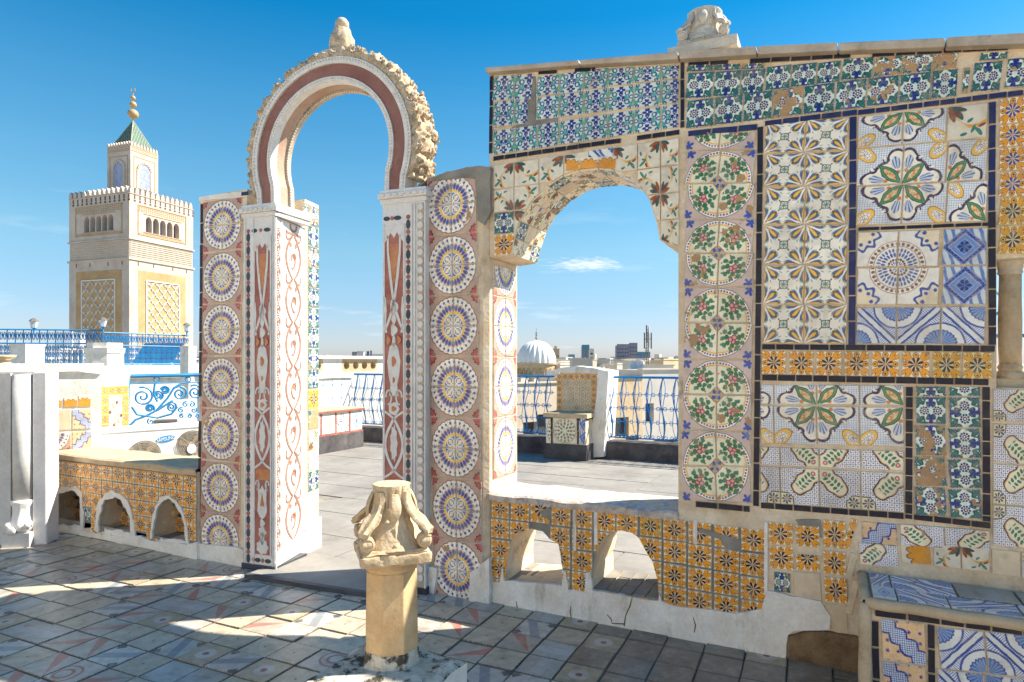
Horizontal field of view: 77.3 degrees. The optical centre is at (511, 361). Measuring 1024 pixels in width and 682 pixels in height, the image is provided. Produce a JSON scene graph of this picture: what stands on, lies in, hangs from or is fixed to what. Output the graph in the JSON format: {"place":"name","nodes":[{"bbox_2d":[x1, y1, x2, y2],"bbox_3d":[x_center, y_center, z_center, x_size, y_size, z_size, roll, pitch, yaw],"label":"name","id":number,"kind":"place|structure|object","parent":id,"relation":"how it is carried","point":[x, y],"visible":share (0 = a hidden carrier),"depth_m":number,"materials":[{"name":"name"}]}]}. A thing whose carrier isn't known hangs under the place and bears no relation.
{"place":"outdoors","nodes":[
{"label":"outdoors","id":0,"kind":"place"},
{"bbox_2d":[9,344,45,362],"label":"white pier","id":1,"kind":"structure","parent":0,"point":[29,353],"depth_m":12.44,"materials":[{"name":"paint"}]},
{"bbox_2d":[124,364,198,424],"bbox_3d":[-16.200,5.858,22.519,21.304,11.484,10.527,0,0,43],"label":"neighbour rooftop","id":2,"kind":"object","parent":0,"point":[145,369],"visible":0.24,"depth_m":15.58,"materials":[{"name":"white paint"}]},
{"bbox_2d":[0,329,101,362],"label":"blue railing","id":3,"kind":"object","parent":2,"relation":"on","point":[39,334],"visible":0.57,"depth_m":14.38,"materials":[{"name":"metal"}]},
{"bbox_2d":[29,318,38,333],"bbox_3d":[-10.533,-0.779,14.100,0.200,0.360,0.173,0,0,27],"label":"lantern","id":4,"kind":"object","parent":3,"relation":"attached to","point":[33,322],"visible":1,"depth_m":14.06,"materials":[{"name":"white glass"}]},
{"bbox_2d":[45,332,72,362],"bbox_3d":[-11.044,-0.309,15.605,0.400,0.850,0.410,0,0,4],"label":"white chair","id":5,"kind":"object","parent":2,"relation":"on","point":[61,341],"visible":0.36,"depth_m":15.77,"materials":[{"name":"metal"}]},
{"bbox_2d":[54,332,78,362],"bbox_3d":[-11.068,-0.309,15.905,0.400,0.850,0.410,0,0,-14],"label":"white chair","id":6,"kind":"object","parent":2,"relation":"on","point":[75,341],"visible":0.23,"depth_m":16.10,"materials":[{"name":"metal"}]},
{"bbox_2d":[65,333,85,362],"bbox_3d":[-10.983,-0.309,16.104,0.400,0.850,0.410,0,0,-31],"label":"white chair","id":7,"kind":"object","parent":2,"relation":"on","point":[82,341],"visible":0.27,"depth_m":16.30,"materials":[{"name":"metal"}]},
{"bbox_2d":[84,342,124,365],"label":"white pier","id":8,"kind":"structure","parent":2,"relation":"on","point":[109,354],"depth_m":10.99,"materials":[{"name":"paint"}]},
{"bbox_2d":[102,332,188,365],"bbox_3d":[-8.814,-0.291,15.494,0.033,0.774,2.103,0,0,31],"label":"blue railing","id":9,"kind":"object","parent":2,"relation":"on","point":[153,340],"visible":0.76,"depth_m":15.48,"materials":[{"name":"metal"}]},
{"bbox_2d":[98,317,106,332],"bbox_3d":[-9.297,-0.831,14.550,0.200,0.360,0.173,0,0,27],"label":"lantern","id":10,"kind":"object","parent":9,"relation":"attached to","point":[102,321],"visible":1,"depth_m":14.51,"materials":[{"name":"white glass"}]},
{"bbox_2d":[183,323,190,336],"bbox_3d":[-8.280,-0.810,16.300,0.200,0.360,0.173,0,0,27],"label":"lantern","id":11,"kind":"object","parent":9,"relation":"attached to","point":[186,326],"visible":1,"depth_m":16.26,"materials":[{"name":"white glass"}]},
{"bbox_2d":[132,343,183,365],"bbox_3d":[-10.086,0.043,18.259,1.259,1.150,0.578,0,0,7],"label":"awning","id":12,"kind":"object","parent":2,"relation":"attached to","point":[165,344],"visible":0.22,"depth_m":18.26,"materials":[{"name":"blue fabric"}]},
{"bbox_2d":[129,373,199,424],"bbox_3d":[-4.700,0.539,8.944,1.178,0.762,0.056,0,0,-37],"label":"scroll railing","id":13,"kind":"object","parent":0,"point":[164,389],"visible":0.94,"depth_m":8.84,"materials":[{"name":"blue metal"}]},
{"bbox_2d":[357,351,364,355],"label":"tower block","id":14,"kind":"structure","parent":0,"point":[361,353],"depth_m":482.00,"materials":[{"name":"white paint"}]},
{"bbox_2d":[0,531,857,681],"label":"patterned floor","id":15,"kind":"structure","parent":0,"point":[76,608],"depth_m":3.74,"materials":[{"name":"tile"}]},
{"bbox_2d":[0,371,58,547],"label":"marble door jamb","id":16,"kind":"object","parent":15,"relation":"on","point":[29,459],"visible":1,"depth_m":5.56,"materials":[{"name":"white stone"}]},
{"bbox_2d":[0,363,103,449],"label":"whitewashed wall","id":17,"kind":"structure","parent":15,"relation":"on","point":[80,407],"depth_m":6.43,"materials":[{"name":"paint"}]},
{"bbox_2d":[0,355,16,362],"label":"coping","id":18,"kind":"object","parent":17,"relation":"on","point":[5,358],"visible":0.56,"depth_m":7.16,"materials":[{"name":"stone"}]},
{"bbox_2d":[59,447,200,559],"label":"tiled bench wall","id":19,"kind":"structure","parent":15,"relation":"on","point":[147,500],"depth_m":5.60,"materials":[{"name":"tile"}]},
{"bbox_2d":[194,189,321,566],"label":"tiled pillar","id":20,"kind":"structure","parent":15,"relation":"on","point":[221,396],"depth_m":5.13,"materials":[{"name":"tile"}]},
{"bbox_2d":[244,573,365,596],"bbox_3d":[-1.433,1.581,4.512,1.128,0.038,0.042,0,0,21],"label":"step edge","id":21,"kind":"object","parent":15,"relation":"on","point":[309,585],"visible":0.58,"depth_m":4.50,"materials":[{"name":"stone"}]},
{"bbox_2d":[250,552,366,590],"bbox_3d":[-1.315,1.583,4.748,1.120,0.035,0.580,0,0,27],"label":"threshold","id":22,"kind":"object","parent":15,"relation":"on","point":[326,570],"visible":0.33,"depth_m":4.77,"materials":[{"name":"white stone"}]},
{"bbox_2d":[239,17,439,594],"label":"horseshoe arch","id":23,"kind":"structure","parent":15,"relation":"on","point":[276,223],"depth_m":4.83,"materials":[{"name":"stone"}]},
{"bbox_2d":[305,564,466,681],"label":"stone column","id":24,"kind":"structure","parent":15,"relation":"on","point":[389,650],"depth_m":2.63,"materials":[{"name":"stone"}]},
{"bbox_2d":[351,480,433,568],"bbox_3d":[-0.513,0.677,2.730,0.314,0.314,0.314,0,0,-20],"label":"carved capital","id":25,"kind":"object","parent":24,"relation":"on","point":[388,532],"visible":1,"depth_m":2.64,"materials":[{"name":"stone"}]},
{"bbox_2d":[418,166,516,603],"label":"tiled pillar","id":26,"kind":"structure","parent":15,"relation":"on","point":[473,358],"depth_m":4.34,"materials":[{"name":"tile"}]},
{"bbox_2d":[486,33,1023,672],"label":"tiled wall","id":27,"kind":"structure","parent":15,"relation":"on","point":[840,231],"depth_m":3.42,"materials":[{"name":"tile"}]},
{"bbox_2d":[676,5,730,45],"bbox_3d":[1.160,-1.968,3.858,0.312,0.247,0.312,0,0,20],"label":"coping capital","id":28,"kind":"object","parent":27,"relation":"on","point":[704,22],"visible":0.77,"depth_m":3.76,"materials":[{"name":"white stone"}]},
{"bbox_2d":[996,258,1023,387],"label":"column","id":29,"kind":"structure","parent":27,"relation":"on","point":[1009,373],"depth_m":3.08,"materials":[{"name":"stone"}]},
{"bbox_2d":[857,570,1023,681],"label":"tiled bench","id":30,"kind":"object","parent":15,"relation":"on","point":[913,630],"visible":1,"depth_m":2.81,"materials":[{"name":"tile"}]},
{"bbox_2d":[310,441,677,575],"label":"terrace paving","id":31,"kind":"structure","parent":0,"point":[348,478],"depth_m":8.38,"materials":[{"name":"beige stone"}]},
{"bbox_2d":[79,366,129,426],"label":"tiled wall end","id":32,"kind":"structure","parent":31,"relation":"on","point":[115,396],"depth_m":7.55,"materials":[{"name":"yellow tile"}]},
{"bbox_2d":[101,421,198,455],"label":"low wall","id":33,"kind":"structure","parent":31,"relation":"on","point":[179,438],"depth_m":7.18,"materials":[{"name":"white paint"}]},
{"bbox_2d":[154,419,177,423],"bbox_3d":[-4.621,0.988,8.543,0.270,0.424,0.210,0,0,-25],"label":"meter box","id":34,"kind":"object","parent":31,"relation":"on","point":[158,421],"visible":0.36,"depth_m":8.47,"materials":[{"name":"grey metal"}]},
{"bbox_2d":[179,346,196,398],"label":"white pier","id":35,"kind":"structure","parent":31,"relation":"on","point":[187,359],"depth_m":14.10,"materials":[{"name":"paint"}]},
{"bbox_2d":[194,373,353,420],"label":"tiled parapet","id":36,"kind":"structure","parent":31,"relation":"on","point":[334,389],"depth_m":12.55,"materials":[{"name":"white paint"}]},
{"bbox_2d":[319,406,364,454],"bbox_3d":[-3.761,1.232,11.019,0.936,0.755,2.650,0,0,27],"label":"tiled bench","id":37,"kind":"object","parent":31,"relation":"on","point":[340,428],"visible":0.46,"depth_m":11.47,"materials":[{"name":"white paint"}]},
{"bbox_2d":[362,425,545,453],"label":"kerb","id":38,"kind":"structure","parent":31,"relation":"on","point":[529,443],"depth_m":11.24,"materials":[{"name":"grey concrete"}]},
{"bbox_2d":[351,373,554,433],"bbox_3d":[-1.468,0.755,12.175,4.871,1.030,0.168,0,0,27],"label":"blue railing","id":39,"kind":"object","parent":38,"relation":"on","point":[381,410],"visible":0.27,"depth_m":11.40,"materials":[{"name":"metal"}]},
{"bbox_2d":[543,366,605,461],"bbox_3d":[1.042,0.843,10.736,0.807,1.534,0.880,0,0,27],"label":"masonry chair","id":40,"kind":"object","parent":31,"relation":"on","point":[569,422],"visible":0.98,"depth_m":10.49,"materials":[{"name":"tile"}]},
{"bbox_2d":[592,369,618,457],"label":"white buttress","id":41,"kind":"structure","parent":31,"relation":"on","point":[607,381],"depth_m":10.47,"materials":[{"name":"white paint"}]},
{"bbox_2d":[601,439,677,463],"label":"kerb","id":42,"kind":"structure","parent":31,"relation":"on","point":[649,451],"depth_m":10.28,"materials":[{"name":"grey concrete"}]},
{"bbox_2d":[609,376,677,440],"bbox_3d":[3.461,0.755,9.710,4.294,1.030,0.168,0,0,27],"label":"blue railing","id":43,"kind":"object","parent":42,"relation":"on","point":[661,409],"visible":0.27,"depth_m":10.36,"materials":[{"name":"metal"}]},
{"bbox_2d":[0,0,1023,362],"label":"sky","id":44,"kind":"structure","parent":0,"point":[200,72],"materials":[{"name":"blue"}]},
{"bbox_2d":[517,332,555,381],"bbox_3d":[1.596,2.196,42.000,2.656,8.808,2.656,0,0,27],"label":"ribbed dome","id":45,"kind":"structure","parent":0,"point":[536,357],"depth_m":41.01,"materials":[{"name":"white paint"}]},
{"bbox_2d":[517,381,556,434],"bbox_3d":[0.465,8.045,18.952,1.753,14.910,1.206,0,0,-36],"label":"house","id":46,"kind":"structure","parent":0,"point":[552,400],"depth_m":18.45,"materials":[{"name":"beige paint"}]},
{"bbox_2d":[523,422,533,433],"bbox_3d":[0.409,2.080,18.451,0.500,0.700,0.059,0,0,-36],"label":"window","id":47,"kind":"structure","parent":46,"relation":"in","point":[530,424],"depth_m":18.48,"materials":[{"name":"grey glass"}]},
{"bbox_2d":[538,414,550,434],"bbox_3d":[0.958,1.980,18.847,0.800,0.900,0.059,0,0,-36],"label":"window","id":48,"kind":"structure","parent":46,"relation":"in","point":[542,427],"depth_m":18.74,"materials":[{"name":"grey glass"}]},
{"bbox_2d":[540,376,556,381],"bbox_3d":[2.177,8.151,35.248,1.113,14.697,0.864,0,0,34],"label":"house","id":49,"kind":"structure","parent":0,"point":[543,379],"depth_m":35.01,"materials":[{"name":"white paint"}]},
{"bbox_2d":[546,369,559,375],"bbox_3d":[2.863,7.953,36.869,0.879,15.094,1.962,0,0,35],"label":"house","id":50,"kind":"structure","parent":0,"point":[551,372],"depth_m":36.11,"materials":[{"name":"white paint"}]},
{"bbox_2d":[570,358,593,366],"bbox_3d":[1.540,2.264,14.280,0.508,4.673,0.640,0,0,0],"label":"house","id":51,"kind":"structure","parent":0,"point":[581,362],"depth_m":14.00,"materials":[{"name":"white paint"}]},
{"bbox_2d":[581,345,588,357],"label":"tower block","id":52,"kind":"structure","parent":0,"point":[584,351],"depth_m":700.00,"materials":[{"name":"blue glass"}]},
{"bbox_2d":[589,349,593,357],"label":"tower block","id":53,"kind":"structure","parent":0,"point":[591,353],"depth_m":690.00,"materials":[{"name":"white concrete"}]},
{"bbox_2d":[593,359,596,366],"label":"house","id":54,"kind":"structure","parent":0,"point":[594,362],"depth_m":99.50,"materials":[{"name":"beige paint"}]},
{"bbox_2d":[605,363,621,369],"bbox_3d":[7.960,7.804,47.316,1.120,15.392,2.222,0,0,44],"label":"house","id":55,"kind":"structure","parent":0,"point":[615,366],"depth_m":46.45,"materials":[{"name":"white paint"}]},
{"bbox_2d":[615,378,642,440],"bbox_3d":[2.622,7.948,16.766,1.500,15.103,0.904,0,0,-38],"label":"house","id":56,"kind":"structure","parent":0,"point":[628,403],"depth_m":16.61,"materials":[{"name":"beige paint"}]},
{"bbox_2d":[615,417,623,436],"bbox_3d":[2.587,1.682,16.458,0.800,0.500,0.059,0,0,-38],"label":"window","id":57,"kind":"structure","parent":56,"relation":"in","point":[617,425],"depth_m":16.57,"materials":[{"name":"grey glass"}]},
{"bbox_2d":[629,343,636,357],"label":"tower block","id":58,"kind":"structure","parent":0,"point":[632,350],"depth_m":575.00,"materials":[{"name":"grey concrete"}]},
{"bbox_2d":[622,360,643,368],"bbox_3d":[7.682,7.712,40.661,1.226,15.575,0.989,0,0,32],"label":"house","id":59,"kind":"structure","parent":0,"point":[626,363],"depth_m":40.41,"materials":[{"name":"white paint"}]},
{"bbox_2d":[630,360,643,368],"bbox_3d":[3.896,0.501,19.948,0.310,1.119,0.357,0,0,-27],"label":"dome","id":60,"kind":"object","parent":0,"point":[635,364],"visible":0.78,"depth_m":20.01,"materials":[{"name":"paint"}]},
{"bbox_2d":[637,352,649,357],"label":"tower block","id":61,"kind":"structure","parent":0,"point":[641,354],"depth_m":620.00,"materials":[{"name":"glass"}]},
{"bbox_2d":[616,368,677,442],"bbox_3d":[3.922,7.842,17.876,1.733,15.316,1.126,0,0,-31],"label":"house","id":62,"kind":"structure","parent":0,"point":[668,401],"depth_m":17.33,"materials":[{"name":"white paint"}]},
{"bbox_2d":[645,403,649,421],"bbox_3d":[3.588,1.371,17.291,0.300,0.500,0.059,0,0,-31],"label":"window","id":63,"kind":"structure","parent":62,"relation":"in","point":[646,417],"depth_m":17.28,"materials":[{"name":"grey glass"}]},
{"bbox_2d":[643,365,673,367],"bbox_3d":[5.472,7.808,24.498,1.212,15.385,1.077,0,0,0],"label":"house","id":64,"kind":"structure","parent":0,"point":[657,366],"depth_m":24.00,"materials":[{"name":"white paint"}]},
{"bbox_3d":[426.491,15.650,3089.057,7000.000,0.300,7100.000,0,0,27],"label":"city ground","id":65,"kind":"structure","parent":0,"visible":0},
{"bbox_2d":[67,88,194,363],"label":"minaret","id":66,"kind":"object","parent":65,"relation":"on","point":[130,262],"visible":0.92,"depth_m":62.20,"materials":[{"name":"stone"}]},
{"bbox_2d":[48,354,677,363],"bbox_3d":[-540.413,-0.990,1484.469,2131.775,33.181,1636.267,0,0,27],"label":"city","id":67,"kind":"object","parent":65,"relation":"on","point":[657,356],"visible":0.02,"depth_m":602.19},
{"bbox_2d":[517,377,529,381],"bbox_3d":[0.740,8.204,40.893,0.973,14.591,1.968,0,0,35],"label":"house","id":68,"kind":"structure","parent":65,"relation":"on","point":[520,379],"depth_m":40.01,"materials":[{"name":"white paint"}]},
{"bbox_2d":[530,377,537,381],"bbox_3d":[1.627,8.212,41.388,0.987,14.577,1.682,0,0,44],"label":"house","id":69,"kind":"structure","parent":65,"relation":"on","point":[532,379],"depth_m":40.59,"materials":[{"name":"white paint"}]},
{"bbox_2d":[553,349,558,358],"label":"tower block","id":70,"kind":"structure","parent":65,"relation":"on","point":[556,351],"depth_m":300.00,"materials":[{"name":"beige concrete"}]},
{"bbox_2d":[555,363,569,369],"bbox_3d":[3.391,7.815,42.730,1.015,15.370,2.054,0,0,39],"label":"house","id":71,"kind":"structure","parent":65,"relation":"on","point":[560,365],"depth_m":41.87,"materials":[{"name":"white paint"}]},
{"bbox_2d":[556,361,569,364],"bbox_3d":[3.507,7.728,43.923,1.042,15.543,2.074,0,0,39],"label":"house","id":72,"kind":"structure","parent":65,"relation":"on","point":[562,362],"depth_m":43.05,"materials":[{"name":"beige paint"}]},
{"bbox_2d":[597,359,609,365],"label":"house","id":73,"kind":"structure","parent":65,"relation":"on","point":[601,361],"depth_m":133.84,"materials":[{"name":"grey paint"}]},
{"bbox_2d":[615,344,628,358],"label":"tower block","id":74,"kind":"structure","parent":65,"relation":"on","point":[621,350],"depth_m":560.00,"materials":[{"name":"grey concrete"}]},
{"bbox_2d":[650,359,677,367],"bbox_3d":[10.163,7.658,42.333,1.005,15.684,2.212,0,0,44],"label":"house","id":75,"kind":"structure","parent":65,"relation":"on","point":[674,362],"depth_m":41.74,"materials":[{"name":"beige paint"}]},
{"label":"house","id":76,"kind":"object","parent":65,"relation":"on","visible":0},
{"bbox_2d":[644,325,651,364],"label":"antenna mast","id":77,"kind":"object","parent":76,"relation":"on","point":[646,350],"visible":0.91,"depth_m":59.92,"materials":[{"name":"grey metal"}]},
{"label":"rooftop floor","id":78,"kind":"structure","parent":0,"visible":0},
{"bbox_2d":[319,356,382,425],"bbox_3d":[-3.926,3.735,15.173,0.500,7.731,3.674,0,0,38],"label":"white parapet","id":79,"kind":"structure","parent":78,"relation":"on","point":[350,364],"depth_m":15.30,"materials":[{"name":"white paint"}]}
]}

